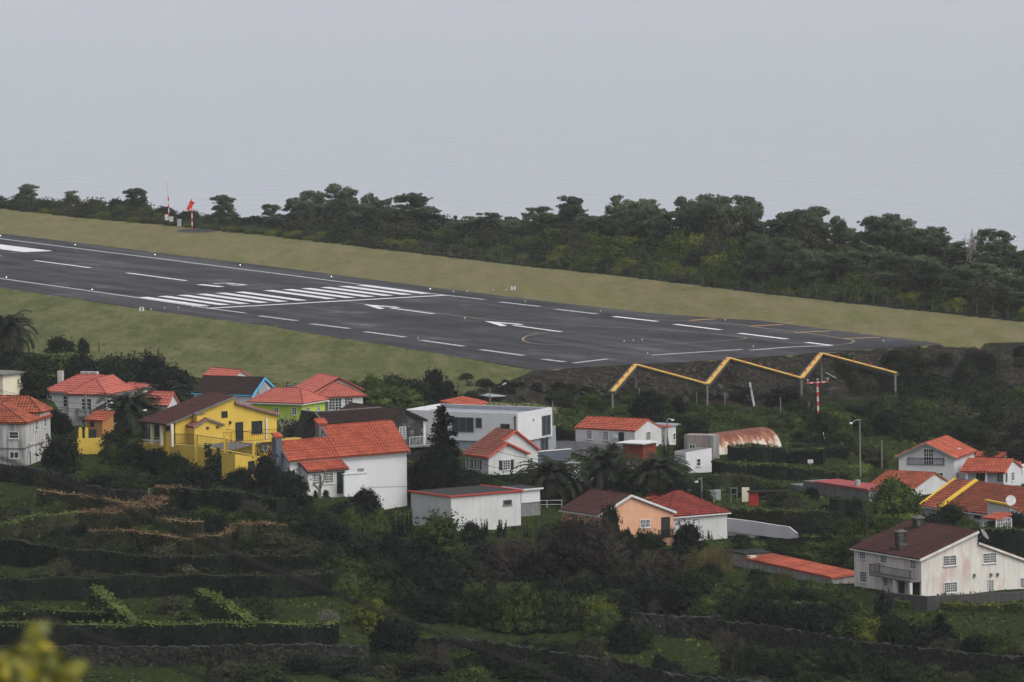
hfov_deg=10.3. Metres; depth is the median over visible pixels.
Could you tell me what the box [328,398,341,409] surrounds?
window
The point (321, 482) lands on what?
pollarded tree
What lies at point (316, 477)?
window
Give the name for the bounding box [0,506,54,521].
shrub
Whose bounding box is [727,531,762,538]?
road
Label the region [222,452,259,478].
yellow cellar
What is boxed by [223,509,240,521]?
shrub
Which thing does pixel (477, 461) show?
window
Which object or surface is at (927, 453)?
door
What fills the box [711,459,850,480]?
hedge
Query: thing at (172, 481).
shrub
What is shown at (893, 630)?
shrub
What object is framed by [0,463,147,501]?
stone wall
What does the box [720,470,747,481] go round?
shrub
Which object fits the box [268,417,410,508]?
tall red roof house
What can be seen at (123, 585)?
hedge
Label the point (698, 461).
window
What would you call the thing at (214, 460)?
conifer
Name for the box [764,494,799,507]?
shrub
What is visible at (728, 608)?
shrub
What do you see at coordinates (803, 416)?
shrub
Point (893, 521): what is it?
shrub
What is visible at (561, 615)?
shrub
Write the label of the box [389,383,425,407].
tree
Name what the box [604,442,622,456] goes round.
shrub
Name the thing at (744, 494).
panel
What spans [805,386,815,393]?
boulder
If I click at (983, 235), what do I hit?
pine tree
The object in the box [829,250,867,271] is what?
pine tree
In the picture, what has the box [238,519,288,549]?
hedge
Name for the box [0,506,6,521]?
shrub
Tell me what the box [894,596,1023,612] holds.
hedge
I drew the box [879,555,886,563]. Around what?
window
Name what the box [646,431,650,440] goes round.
window
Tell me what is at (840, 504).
hedge
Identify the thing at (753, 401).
drain chute
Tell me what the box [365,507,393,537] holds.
shrub
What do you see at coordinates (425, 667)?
shrub
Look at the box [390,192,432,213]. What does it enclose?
pine tree
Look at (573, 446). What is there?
road
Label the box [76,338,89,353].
shrub
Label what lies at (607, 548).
bare tree
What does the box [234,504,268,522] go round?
shrub
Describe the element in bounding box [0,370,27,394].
cream house
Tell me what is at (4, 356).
tree
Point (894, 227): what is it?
pine tree
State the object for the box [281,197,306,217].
pine tree
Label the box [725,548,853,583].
red barn
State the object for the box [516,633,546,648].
shrub
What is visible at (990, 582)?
door
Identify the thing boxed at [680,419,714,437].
tree
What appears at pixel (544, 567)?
shrub
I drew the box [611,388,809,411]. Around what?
support posts
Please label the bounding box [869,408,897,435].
shrub
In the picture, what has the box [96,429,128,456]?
shrub
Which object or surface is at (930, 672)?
shrub
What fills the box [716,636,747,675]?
shrub
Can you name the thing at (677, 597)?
shrub
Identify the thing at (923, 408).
shrub
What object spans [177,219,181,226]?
cabinet
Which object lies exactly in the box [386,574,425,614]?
shrub
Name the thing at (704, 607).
shrub
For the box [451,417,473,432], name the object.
window
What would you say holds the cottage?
on the ground at (196, 347)
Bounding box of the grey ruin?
[684,433,719,458]
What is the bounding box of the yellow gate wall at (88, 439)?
[77,427,104,453]
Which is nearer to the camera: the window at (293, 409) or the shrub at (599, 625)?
the shrub at (599, 625)
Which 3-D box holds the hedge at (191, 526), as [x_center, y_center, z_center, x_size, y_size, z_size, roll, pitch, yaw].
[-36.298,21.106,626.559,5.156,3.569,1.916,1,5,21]
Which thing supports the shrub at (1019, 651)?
on the ground at (196, 347)
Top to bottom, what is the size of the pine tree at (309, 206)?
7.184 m
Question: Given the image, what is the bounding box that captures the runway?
[0,233,939,369]
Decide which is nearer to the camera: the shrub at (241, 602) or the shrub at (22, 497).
the shrub at (241, 602)
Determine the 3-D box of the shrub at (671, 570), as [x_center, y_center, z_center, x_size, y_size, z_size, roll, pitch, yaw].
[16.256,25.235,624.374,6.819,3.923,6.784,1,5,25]
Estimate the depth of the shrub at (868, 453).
759.92 m
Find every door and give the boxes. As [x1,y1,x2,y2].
[29,449,30,464]
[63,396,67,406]
[154,424,159,437]
[235,422,242,440]
[248,461,254,472]
[337,471,343,492]
[399,427,405,438]
[540,437,548,450]
[619,432,623,441]
[923,449,933,463]
[976,473,984,480]
[987,579,993,591]
[1005,472,1007,482]
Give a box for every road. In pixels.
[555,440,622,455]
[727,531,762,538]
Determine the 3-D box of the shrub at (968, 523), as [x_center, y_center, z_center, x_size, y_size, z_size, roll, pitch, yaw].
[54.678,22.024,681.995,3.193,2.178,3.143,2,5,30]
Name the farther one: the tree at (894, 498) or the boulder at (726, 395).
the boulder at (726, 395)
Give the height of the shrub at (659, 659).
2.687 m
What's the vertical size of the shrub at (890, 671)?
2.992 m
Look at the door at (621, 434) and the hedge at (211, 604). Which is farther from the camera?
the door at (621, 434)
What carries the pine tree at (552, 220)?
on the ground at (196, 347)
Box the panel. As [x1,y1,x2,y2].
[742,487,748,501]
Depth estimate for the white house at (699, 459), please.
726.45 m
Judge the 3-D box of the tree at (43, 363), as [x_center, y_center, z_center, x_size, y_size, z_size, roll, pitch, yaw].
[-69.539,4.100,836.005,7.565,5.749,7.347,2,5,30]
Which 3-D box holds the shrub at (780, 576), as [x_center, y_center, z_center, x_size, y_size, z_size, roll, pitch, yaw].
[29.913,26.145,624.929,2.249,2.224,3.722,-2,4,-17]
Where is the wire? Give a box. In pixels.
[148,410,286,433]
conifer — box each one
[203,443,231,480]
[409,405,470,490]
[475,518,488,535]
[496,519,506,537]
[523,526,531,537]
[874,588,891,616]
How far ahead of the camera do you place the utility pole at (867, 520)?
670.06 m
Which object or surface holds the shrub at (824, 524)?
on the ground at (196, 347)
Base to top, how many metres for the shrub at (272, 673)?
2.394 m
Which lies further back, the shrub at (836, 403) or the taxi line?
the taxi line
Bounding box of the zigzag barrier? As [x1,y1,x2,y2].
[607,353,898,412]
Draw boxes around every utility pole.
[85,392,86,427]
[866,505,867,538]
[881,440,882,468]
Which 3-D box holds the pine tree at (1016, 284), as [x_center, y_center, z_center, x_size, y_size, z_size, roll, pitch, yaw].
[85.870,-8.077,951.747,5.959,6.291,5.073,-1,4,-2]
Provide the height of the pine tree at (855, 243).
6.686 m
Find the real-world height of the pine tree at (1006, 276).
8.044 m
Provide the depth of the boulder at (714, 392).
855.93 m
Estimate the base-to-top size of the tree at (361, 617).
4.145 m
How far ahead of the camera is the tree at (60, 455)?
682.44 m
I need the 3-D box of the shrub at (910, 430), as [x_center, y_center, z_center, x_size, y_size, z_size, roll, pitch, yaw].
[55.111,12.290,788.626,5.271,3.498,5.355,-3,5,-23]
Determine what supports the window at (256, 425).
in the yellow house at (212, 414)
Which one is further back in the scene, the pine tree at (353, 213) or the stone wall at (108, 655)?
the pine tree at (353, 213)
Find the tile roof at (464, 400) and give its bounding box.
[440,396,487,404]
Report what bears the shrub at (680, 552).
on the ground at (196, 347)
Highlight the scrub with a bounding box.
[271,344,1023,531]
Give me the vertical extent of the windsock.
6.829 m
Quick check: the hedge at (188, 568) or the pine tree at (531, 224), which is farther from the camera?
the pine tree at (531, 224)
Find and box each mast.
[165,181,172,221]
[807,378,828,413]
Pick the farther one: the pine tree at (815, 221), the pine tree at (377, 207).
the pine tree at (377, 207)
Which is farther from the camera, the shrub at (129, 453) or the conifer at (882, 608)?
the shrub at (129, 453)
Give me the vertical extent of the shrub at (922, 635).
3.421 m
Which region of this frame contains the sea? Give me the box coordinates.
[0,0,1023,252]
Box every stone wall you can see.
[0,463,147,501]
[0,642,368,666]
[425,636,767,681]
[630,612,1023,673]
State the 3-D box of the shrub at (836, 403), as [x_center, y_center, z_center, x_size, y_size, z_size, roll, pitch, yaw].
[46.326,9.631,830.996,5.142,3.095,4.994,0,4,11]
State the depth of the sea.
4307.56 m
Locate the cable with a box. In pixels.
[0,456,569,681]
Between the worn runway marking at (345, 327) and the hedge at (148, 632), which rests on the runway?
the worn runway marking at (345, 327)
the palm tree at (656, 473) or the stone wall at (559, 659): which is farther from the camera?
the palm tree at (656, 473)
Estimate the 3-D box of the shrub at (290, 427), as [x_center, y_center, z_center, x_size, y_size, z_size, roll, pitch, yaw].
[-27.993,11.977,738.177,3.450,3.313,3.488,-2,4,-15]
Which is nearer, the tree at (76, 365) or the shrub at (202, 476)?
the shrub at (202, 476)
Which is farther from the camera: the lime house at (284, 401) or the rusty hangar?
the lime house at (284, 401)
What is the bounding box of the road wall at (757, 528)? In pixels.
[727,518,798,538]
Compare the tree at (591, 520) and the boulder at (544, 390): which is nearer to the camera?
the tree at (591, 520)
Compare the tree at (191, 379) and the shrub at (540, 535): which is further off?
the tree at (191, 379)
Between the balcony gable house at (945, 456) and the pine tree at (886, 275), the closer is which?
the balcony gable house at (945, 456)
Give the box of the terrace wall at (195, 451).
[138,430,260,469]
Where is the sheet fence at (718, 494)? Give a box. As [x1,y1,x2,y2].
[690,489,720,499]
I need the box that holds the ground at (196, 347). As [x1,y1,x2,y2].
[0,209,1023,681]
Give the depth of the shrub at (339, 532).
625.36 m
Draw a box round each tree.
[0,310,38,355]
[0,348,24,369]
[1,353,36,370]
[15,184,38,203]
[16,364,49,397]
[25,349,60,386]
[33,429,83,476]
[36,347,79,379]
[41,334,76,352]
[57,350,103,379]
[64,190,79,200]
[89,352,109,372]
[92,388,162,436]
[95,352,137,382]
[117,350,146,379]
[122,187,151,213]
[134,350,171,382]
[134,380,191,402]
[146,358,191,397]
[172,366,197,395]
[209,194,240,221]
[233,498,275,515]
[250,445,281,495]
[261,203,281,222]
[262,217,289,221]
[269,468,313,506]
[275,213,295,219]
[277,412,290,431]
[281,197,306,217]
[286,412,297,424]
[293,200,322,222]
[296,190,327,219]
[313,469,326,497]
[314,204,334,214]
[316,608,339,622]
[324,183,358,208]
[325,196,358,227]
[341,202,370,223]
[347,379,358,385]
[347,595,392,634]
[356,192,378,218]
[356,384,367,403]
[358,372,392,405]
[362,204,382,223]
[363,609,424,659]
[371,198,396,220]
[377,208,406,224]
[378,372,414,388]
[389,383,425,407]
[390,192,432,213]
[404,206,441,223]
[405,378,437,405]
[405,506,471,557]
[414,643,451,669]
[418,366,447,398]
[430,221,465,228]
[430,380,461,402]
[470,212,503,224]
[484,533,555,579]
[509,455,590,504]
[521,206,553,224]
[522,214,560,226]
[535,513,630,575]
[539,214,577,231]
[555,195,583,214]
[558,204,588,225]
[570,448,639,489]
[573,215,607,231]
[577,513,607,546]
[585,445,603,459]
[589,215,610,233]
[599,499,622,552]
[602,204,629,234]
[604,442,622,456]
[609,195,623,205]
[616,451,694,494]
[619,208,643,236]
[621,198,660,226]
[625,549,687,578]
[626,204,665,233]
[647,221,673,242]
[648,597,663,613]
[650,210,693,233]
[669,517,703,552]
[673,201,714,232]
[674,196,695,233]
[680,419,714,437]
[695,193,731,231]
[706,627,735,653]
[713,194,762,222]
[714,205,742,238]
[738,200,765,230]
[740,205,763,240]
[740,230,774,278]
[743,238,781,281]
[760,219,775,233]
[763,236,794,271]
[764,218,785,242]
[769,211,797,237]
[777,240,807,266]
[781,259,793,268]
[783,205,830,241]
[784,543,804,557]
[792,248,830,281]
[794,213,826,247]
[814,222,844,244]
[820,251,851,283]
[829,215,849,240]
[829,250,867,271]
[830,227,856,247]
[847,230,870,259]
[856,213,900,257]
[860,244,891,272]
[865,473,925,520]
[871,251,910,282]
[875,271,900,286]
[879,252,913,276]
[880,227,909,250]
[882,218,915,244]
[895,228,925,255]
[905,226,951,255]
[908,254,938,293]
[911,235,951,261]
[916,256,950,293]
[932,500,968,526]
[935,241,966,261]
[939,266,980,297]
[941,247,973,266]
[952,265,981,286]
[962,229,981,264]
[967,262,999,283]
[971,239,1007,274]
[974,228,1015,261]
[989,267,1023,310]
[1004,250,1023,268]
[1004,291,1023,312]
[1006,243,1017,251]
[1009,276,1023,304]
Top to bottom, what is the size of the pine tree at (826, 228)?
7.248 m
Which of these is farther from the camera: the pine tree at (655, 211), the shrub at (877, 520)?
the pine tree at (655, 211)
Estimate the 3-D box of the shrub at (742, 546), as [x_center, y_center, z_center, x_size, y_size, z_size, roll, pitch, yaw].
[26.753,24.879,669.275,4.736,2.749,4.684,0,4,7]
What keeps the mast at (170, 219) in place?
on the ground at (196, 347)
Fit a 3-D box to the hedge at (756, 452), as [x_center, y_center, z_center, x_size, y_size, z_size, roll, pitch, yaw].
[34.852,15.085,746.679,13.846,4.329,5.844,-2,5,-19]
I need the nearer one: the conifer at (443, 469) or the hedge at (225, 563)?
the hedge at (225, 563)
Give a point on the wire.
(236, 430)
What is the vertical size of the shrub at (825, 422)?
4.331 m
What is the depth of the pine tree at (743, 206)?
1077.22 m
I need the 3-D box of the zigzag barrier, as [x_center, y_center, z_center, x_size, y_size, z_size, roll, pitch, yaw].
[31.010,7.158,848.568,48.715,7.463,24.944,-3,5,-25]
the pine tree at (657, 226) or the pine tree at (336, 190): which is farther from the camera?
the pine tree at (336, 190)
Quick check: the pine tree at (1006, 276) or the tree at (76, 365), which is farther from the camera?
the pine tree at (1006, 276)
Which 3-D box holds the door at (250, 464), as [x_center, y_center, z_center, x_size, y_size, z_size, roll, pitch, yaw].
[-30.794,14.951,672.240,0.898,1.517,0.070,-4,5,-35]
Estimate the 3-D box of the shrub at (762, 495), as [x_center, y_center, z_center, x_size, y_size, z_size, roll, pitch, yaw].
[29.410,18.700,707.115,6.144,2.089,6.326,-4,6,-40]
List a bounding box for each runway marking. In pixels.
[0,238,831,362]
[0,244,828,344]
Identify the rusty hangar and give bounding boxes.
[673,427,781,454]
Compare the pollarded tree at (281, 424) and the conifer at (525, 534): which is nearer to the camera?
the conifer at (525, 534)
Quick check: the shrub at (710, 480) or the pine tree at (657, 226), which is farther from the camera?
the pine tree at (657, 226)
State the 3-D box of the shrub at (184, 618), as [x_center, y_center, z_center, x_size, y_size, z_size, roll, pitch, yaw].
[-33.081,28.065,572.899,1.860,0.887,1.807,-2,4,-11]
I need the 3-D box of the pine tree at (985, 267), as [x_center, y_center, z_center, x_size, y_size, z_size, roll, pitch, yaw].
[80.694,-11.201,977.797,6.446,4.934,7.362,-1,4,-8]
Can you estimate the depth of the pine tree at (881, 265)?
997.86 m
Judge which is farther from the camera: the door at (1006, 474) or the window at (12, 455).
the door at (1006, 474)
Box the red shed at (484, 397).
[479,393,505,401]
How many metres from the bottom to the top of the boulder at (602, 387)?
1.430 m
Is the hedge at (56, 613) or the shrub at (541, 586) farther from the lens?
the shrub at (541, 586)
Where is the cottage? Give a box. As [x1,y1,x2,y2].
[574,416,662,445]
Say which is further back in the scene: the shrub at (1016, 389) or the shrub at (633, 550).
the shrub at (1016, 389)
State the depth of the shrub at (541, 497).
683.23 m
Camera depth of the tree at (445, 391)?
823.57 m
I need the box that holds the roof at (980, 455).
[975,451,1006,457]
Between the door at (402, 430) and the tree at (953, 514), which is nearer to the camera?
the tree at (953, 514)
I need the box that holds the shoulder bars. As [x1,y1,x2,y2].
[691,319,879,338]
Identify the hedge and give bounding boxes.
[0,509,78,538]
[0,536,163,575]
[0,569,361,602]
[0,604,110,623]
[0,617,340,646]
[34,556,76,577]
[36,488,155,510]
[75,483,191,529]
[83,583,142,624]
[86,526,195,555]
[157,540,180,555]
[157,550,315,575]
[161,516,205,537]
[167,484,248,515]
[170,563,198,574]
[185,520,250,555]
[190,586,260,622]
[205,481,286,511]
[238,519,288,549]
[707,471,761,486]
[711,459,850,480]
[725,503,829,524]
[727,442,825,464]
[787,533,856,545]
[791,441,847,459]
[829,494,861,519]
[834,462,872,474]
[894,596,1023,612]
[972,525,1023,556]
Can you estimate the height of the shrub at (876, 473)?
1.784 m
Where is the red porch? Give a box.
[982,511,1012,528]
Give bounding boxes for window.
[9,431,18,438]
[9,451,18,458]
[81,398,92,410]
[221,411,227,417]
[251,421,262,433]
[291,407,296,415]
[312,473,320,485]
[324,472,334,484]
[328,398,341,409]
[344,397,352,405]
[357,467,363,473]
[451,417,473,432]
[467,458,472,468]
[475,418,481,427]
[475,459,480,469]
[499,459,513,470]
[500,424,509,428]
[503,499,511,505]
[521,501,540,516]
[542,415,550,435]
[586,430,592,439]
[602,431,608,440]
[640,519,650,528]
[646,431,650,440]
[696,458,701,466]
[858,552,865,559]
[859,571,866,583]
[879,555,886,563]
[882,578,887,587]
[910,560,915,569]
[943,555,957,566]
[944,581,958,593]
[973,515,980,519]
[983,552,996,564]
[996,473,1002,482]
[1011,471,1014,481]
[1020,578,1023,588]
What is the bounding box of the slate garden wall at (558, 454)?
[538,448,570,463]
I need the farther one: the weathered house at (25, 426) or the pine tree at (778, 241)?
the pine tree at (778, 241)
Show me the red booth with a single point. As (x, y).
(753, 497)
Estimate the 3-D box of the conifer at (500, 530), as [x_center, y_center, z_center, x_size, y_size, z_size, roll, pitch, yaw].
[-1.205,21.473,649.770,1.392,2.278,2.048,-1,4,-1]
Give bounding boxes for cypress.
[389,506,403,536]
[401,503,412,537]
[663,435,674,463]
[676,417,680,450]
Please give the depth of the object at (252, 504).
637.68 m
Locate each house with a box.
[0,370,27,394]
[0,395,53,465]
[46,371,139,425]
[127,382,153,395]
[139,392,301,456]
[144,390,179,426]
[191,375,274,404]
[202,367,250,375]
[247,387,329,419]
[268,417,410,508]
[295,372,367,409]
[305,402,435,459]
[406,404,555,450]
[408,484,543,530]
[461,427,540,475]
[559,488,676,544]
[608,489,662,498]
[649,490,730,540]
[674,447,711,472]
[849,515,1023,595]
[870,470,948,495]
[895,435,977,480]
[919,478,1023,526]
[960,457,1022,484]
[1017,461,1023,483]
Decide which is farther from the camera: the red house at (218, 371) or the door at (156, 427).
the red house at (218, 371)
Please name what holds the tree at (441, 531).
on the ground at (196, 347)
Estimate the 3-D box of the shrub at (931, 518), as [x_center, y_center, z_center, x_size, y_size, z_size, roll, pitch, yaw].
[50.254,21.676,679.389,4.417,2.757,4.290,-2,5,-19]
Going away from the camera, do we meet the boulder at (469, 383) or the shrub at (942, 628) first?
the shrub at (942, 628)
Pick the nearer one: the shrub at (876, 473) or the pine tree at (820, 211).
the shrub at (876, 473)
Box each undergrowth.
[0,463,994,681]
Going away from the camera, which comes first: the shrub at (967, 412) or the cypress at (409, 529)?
the cypress at (409, 529)
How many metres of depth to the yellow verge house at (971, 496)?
707.24 m
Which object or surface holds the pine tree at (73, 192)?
on the ground at (196, 347)
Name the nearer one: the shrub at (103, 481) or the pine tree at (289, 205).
the shrub at (103, 481)
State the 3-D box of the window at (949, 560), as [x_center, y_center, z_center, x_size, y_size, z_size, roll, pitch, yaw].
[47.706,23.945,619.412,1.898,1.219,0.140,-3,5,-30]
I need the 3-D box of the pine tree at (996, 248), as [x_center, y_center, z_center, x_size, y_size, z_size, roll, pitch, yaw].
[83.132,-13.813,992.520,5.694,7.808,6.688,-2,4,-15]
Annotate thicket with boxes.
[0,193,1023,319]
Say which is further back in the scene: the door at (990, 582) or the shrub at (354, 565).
the door at (990, 582)
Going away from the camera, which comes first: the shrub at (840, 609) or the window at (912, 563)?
the shrub at (840, 609)
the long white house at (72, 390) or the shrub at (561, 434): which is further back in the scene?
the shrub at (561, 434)
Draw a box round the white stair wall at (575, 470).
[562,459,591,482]
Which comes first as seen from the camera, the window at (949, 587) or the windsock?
the window at (949, 587)
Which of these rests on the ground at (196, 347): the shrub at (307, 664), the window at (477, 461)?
the shrub at (307, 664)
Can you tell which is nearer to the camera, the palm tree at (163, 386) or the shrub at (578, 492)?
the shrub at (578, 492)
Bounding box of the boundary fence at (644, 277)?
[390,238,1023,321]
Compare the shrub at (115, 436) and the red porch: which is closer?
the red porch
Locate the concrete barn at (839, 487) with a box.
[788,479,880,501]
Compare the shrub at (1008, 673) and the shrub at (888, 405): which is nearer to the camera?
the shrub at (1008, 673)
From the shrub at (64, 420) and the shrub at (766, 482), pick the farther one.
the shrub at (64, 420)
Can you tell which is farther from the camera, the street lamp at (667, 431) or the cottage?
the cottage
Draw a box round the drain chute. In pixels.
[749,382,754,406]
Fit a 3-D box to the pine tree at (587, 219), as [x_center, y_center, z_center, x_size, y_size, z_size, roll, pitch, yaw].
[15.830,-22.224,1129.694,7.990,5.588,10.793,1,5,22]
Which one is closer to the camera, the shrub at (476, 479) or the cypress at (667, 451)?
the shrub at (476, 479)
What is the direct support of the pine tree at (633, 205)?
on the ground at (196, 347)
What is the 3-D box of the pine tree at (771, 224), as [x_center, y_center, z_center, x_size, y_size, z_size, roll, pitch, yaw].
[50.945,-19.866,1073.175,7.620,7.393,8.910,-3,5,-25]
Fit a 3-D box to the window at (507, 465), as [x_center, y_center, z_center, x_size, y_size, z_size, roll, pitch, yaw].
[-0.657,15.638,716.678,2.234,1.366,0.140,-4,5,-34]
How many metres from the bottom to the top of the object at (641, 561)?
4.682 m
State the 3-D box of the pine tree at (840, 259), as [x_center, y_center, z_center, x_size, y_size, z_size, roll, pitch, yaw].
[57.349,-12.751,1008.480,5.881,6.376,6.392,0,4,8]
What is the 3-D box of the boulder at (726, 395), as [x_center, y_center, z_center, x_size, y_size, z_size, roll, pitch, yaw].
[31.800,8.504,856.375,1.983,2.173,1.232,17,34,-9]
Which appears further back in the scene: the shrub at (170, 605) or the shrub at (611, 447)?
the shrub at (611, 447)
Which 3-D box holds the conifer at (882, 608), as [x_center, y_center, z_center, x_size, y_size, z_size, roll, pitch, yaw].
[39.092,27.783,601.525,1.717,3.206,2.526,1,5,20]
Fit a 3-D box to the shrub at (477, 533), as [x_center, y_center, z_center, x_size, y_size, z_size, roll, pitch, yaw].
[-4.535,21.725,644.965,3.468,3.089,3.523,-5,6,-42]
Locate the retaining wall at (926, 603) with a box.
[878,591,1023,610]
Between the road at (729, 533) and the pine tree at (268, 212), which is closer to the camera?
the road at (729, 533)
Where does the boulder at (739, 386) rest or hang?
on the ground at (196, 347)
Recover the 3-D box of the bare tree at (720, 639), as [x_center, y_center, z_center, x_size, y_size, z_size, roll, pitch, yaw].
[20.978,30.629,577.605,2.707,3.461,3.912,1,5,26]
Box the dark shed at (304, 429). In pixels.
[294,410,314,438]
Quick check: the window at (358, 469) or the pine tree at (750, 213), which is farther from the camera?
the pine tree at (750, 213)
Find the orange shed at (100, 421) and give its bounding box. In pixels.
[84,410,115,437]
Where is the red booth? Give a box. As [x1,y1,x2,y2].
[747,490,791,505]
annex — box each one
[656,422,678,445]
[985,495,1023,521]
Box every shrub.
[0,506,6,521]
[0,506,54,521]
[0,621,89,681]
[12,496,35,505]
[50,409,60,425]
[50,412,74,432]
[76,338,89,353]
[82,473,118,488]
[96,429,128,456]
[100,441,122,464]
[112,470,161,490]
[114,438,147,465]
[129,444,170,478]
[144,347,158,358]
[152,475,195,485]
[156,450,198,481]
[156,594,189,614]
[176,616,191,622]
[182,461,221,488]
[203,513,230,534]
[208,659,252,681]
[218,466,257,491]
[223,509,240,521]
[229,598,257,615]
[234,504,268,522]
[234,661,296,681]
[243,595,278,619]
[250,525,300,554]
[262,509,308,537]
[276,651,328,675]
[279,535,325,565]
[284,422,297,436]
[295,515,334,544]
[310,540,355,569]
[313,490,317,497]
[322,489,329,496]
[324,658,380,679]
[325,521,355,548]
[329,571,365,602]
[329,673,388,681]
[332,556,373,584]
[336,505,368,538]
[338,533,380,565]
[347,485,383,516]
[354,578,395,610]
[363,551,399,588]
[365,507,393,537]
[367,649,413,678]
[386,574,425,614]
[396,657,449,681]
[407,460,425,498]
[407,534,449,570]
[434,542,483,581]
[447,665,497,681]
[455,581,485,615]
[455,582,499,627]
[459,519,486,545]
[464,555,495,582]
[465,538,498,571]
[468,477,481,484]
[468,650,515,678]
[476,593,516,631]
[478,471,505,485]
[487,536,541,580]
[489,578,548,634]
[512,545,561,582]
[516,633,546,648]
[532,584,583,633]
[533,523,560,551]
[534,577,568,598]
[538,514,616,580]
[539,638,579,653]
[540,490,544,505]
[555,481,594,505]
[556,426,568,440]
[559,575,606,597]
[564,429,575,440]
[568,633,609,657]
[572,594,594,626]
[578,593,621,628]
[579,609,635,643]
[604,618,643,654]
[605,590,647,620]
[606,538,643,569]
[607,477,651,498]
[619,526,636,543]
[620,570,671,598]
[627,388,668,421]
[629,575,675,613]
[631,553,690,585]
[632,526,667,554]
[634,624,655,649]
[649,652,668,667]
[655,578,700,615]
[658,541,702,574]
[660,480,692,492]
[667,394,688,419]
[672,567,720,596]
[676,465,691,475]
[682,552,701,573]
[686,482,716,500]
[686,593,723,615]
[688,473,722,488]
[691,545,737,572]
[700,535,736,561]
[713,590,750,621]
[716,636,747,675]
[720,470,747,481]
[725,483,772,499]
[729,541,750,549]
[747,537,770,550]
[761,383,800,407]
[761,478,791,489]
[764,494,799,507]
[766,539,797,554]
[774,569,794,586]
[779,415,806,432]
[779,516,814,538]
[784,600,839,636]
[786,642,827,678]
[792,392,823,410]
[793,539,829,564]
[795,413,811,427]
[801,477,817,482]
[803,388,838,400]
[805,400,845,426]
[806,410,842,436]
[809,513,837,535]
[816,396,845,409]
[819,593,859,626]
[820,535,852,564]
[828,407,857,429]
[832,515,864,538]
[833,588,872,616]
[834,464,856,479]
[836,609,878,640]
[839,536,859,562]
[842,502,869,520]
[844,403,864,418]
[846,413,874,436]
[853,509,888,533]
[853,615,881,642]
[854,444,880,462]
[861,402,880,418]
[866,657,920,681]
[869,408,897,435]
[870,380,914,399]
[870,391,900,401]
[870,468,886,479]
[871,610,913,645]
[872,403,913,417]
[872,448,888,467]
[873,404,919,432]
[878,381,912,393]
[881,516,904,528]
[891,417,928,441]
[896,620,939,647]
[898,661,952,681]
[906,396,940,427]
[922,511,948,525]
[923,636,962,650]
[926,416,953,436]
[929,614,962,644]
[934,421,978,438]
[935,399,985,420]
[941,669,977,681]
[949,420,989,449]
[955,631,988,652]
[956,516,980,528]
[970,413,1001,431]
[980,630,1018,655]
[984,662,1023,681]
[1003,509,1023,530]
[1007,383,1023,397]
[1008,642,1023,655]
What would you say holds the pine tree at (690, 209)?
on the ground at (196, 347)
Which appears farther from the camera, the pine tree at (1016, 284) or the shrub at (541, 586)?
the pine tree at (1016, 284)
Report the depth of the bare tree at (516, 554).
619.46 m
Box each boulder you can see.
[466,380,473,385]
[535,384,546,392]
[598,383,606,391]
[621,383,628,389]
[685,387,691,394]
[711,390,718,396]
[713,382,723,391]
[719,391,728,399]
[735,383,743,388]
[761,389,771,395]
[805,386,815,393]
[825,387,835,393]
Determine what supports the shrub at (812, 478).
on the ground at (196, 347)
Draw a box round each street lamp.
[666,418,673,449]
[695,478,702,497]
[849,419,860,476]
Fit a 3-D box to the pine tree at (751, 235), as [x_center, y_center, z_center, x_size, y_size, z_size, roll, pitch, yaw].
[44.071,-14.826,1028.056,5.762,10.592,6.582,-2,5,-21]
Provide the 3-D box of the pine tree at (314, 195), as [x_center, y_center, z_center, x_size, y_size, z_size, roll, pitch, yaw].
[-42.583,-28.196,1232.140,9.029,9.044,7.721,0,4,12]
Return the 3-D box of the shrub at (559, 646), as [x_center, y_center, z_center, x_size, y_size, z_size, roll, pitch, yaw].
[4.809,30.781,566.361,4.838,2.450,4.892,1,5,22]
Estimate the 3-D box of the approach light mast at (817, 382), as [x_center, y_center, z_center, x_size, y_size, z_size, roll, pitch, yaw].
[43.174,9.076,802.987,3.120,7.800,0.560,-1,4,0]
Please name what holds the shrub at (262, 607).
on the ground at (196, 347)
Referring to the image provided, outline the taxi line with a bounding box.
[340,300,854,345]
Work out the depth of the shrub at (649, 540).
648.35 m
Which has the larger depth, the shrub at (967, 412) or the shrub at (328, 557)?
the shrub at (967, 412)
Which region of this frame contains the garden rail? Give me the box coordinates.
[540,500,561,504]
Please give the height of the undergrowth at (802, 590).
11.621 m
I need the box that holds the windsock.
[177,198,217,232]
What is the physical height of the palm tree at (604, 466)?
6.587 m
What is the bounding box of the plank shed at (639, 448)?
[615,440,659,459]
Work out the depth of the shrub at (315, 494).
665.51 m
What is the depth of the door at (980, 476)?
747.63 m
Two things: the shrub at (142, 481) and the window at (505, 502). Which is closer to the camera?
the window at (505, 502)
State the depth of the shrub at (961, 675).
550.81 m

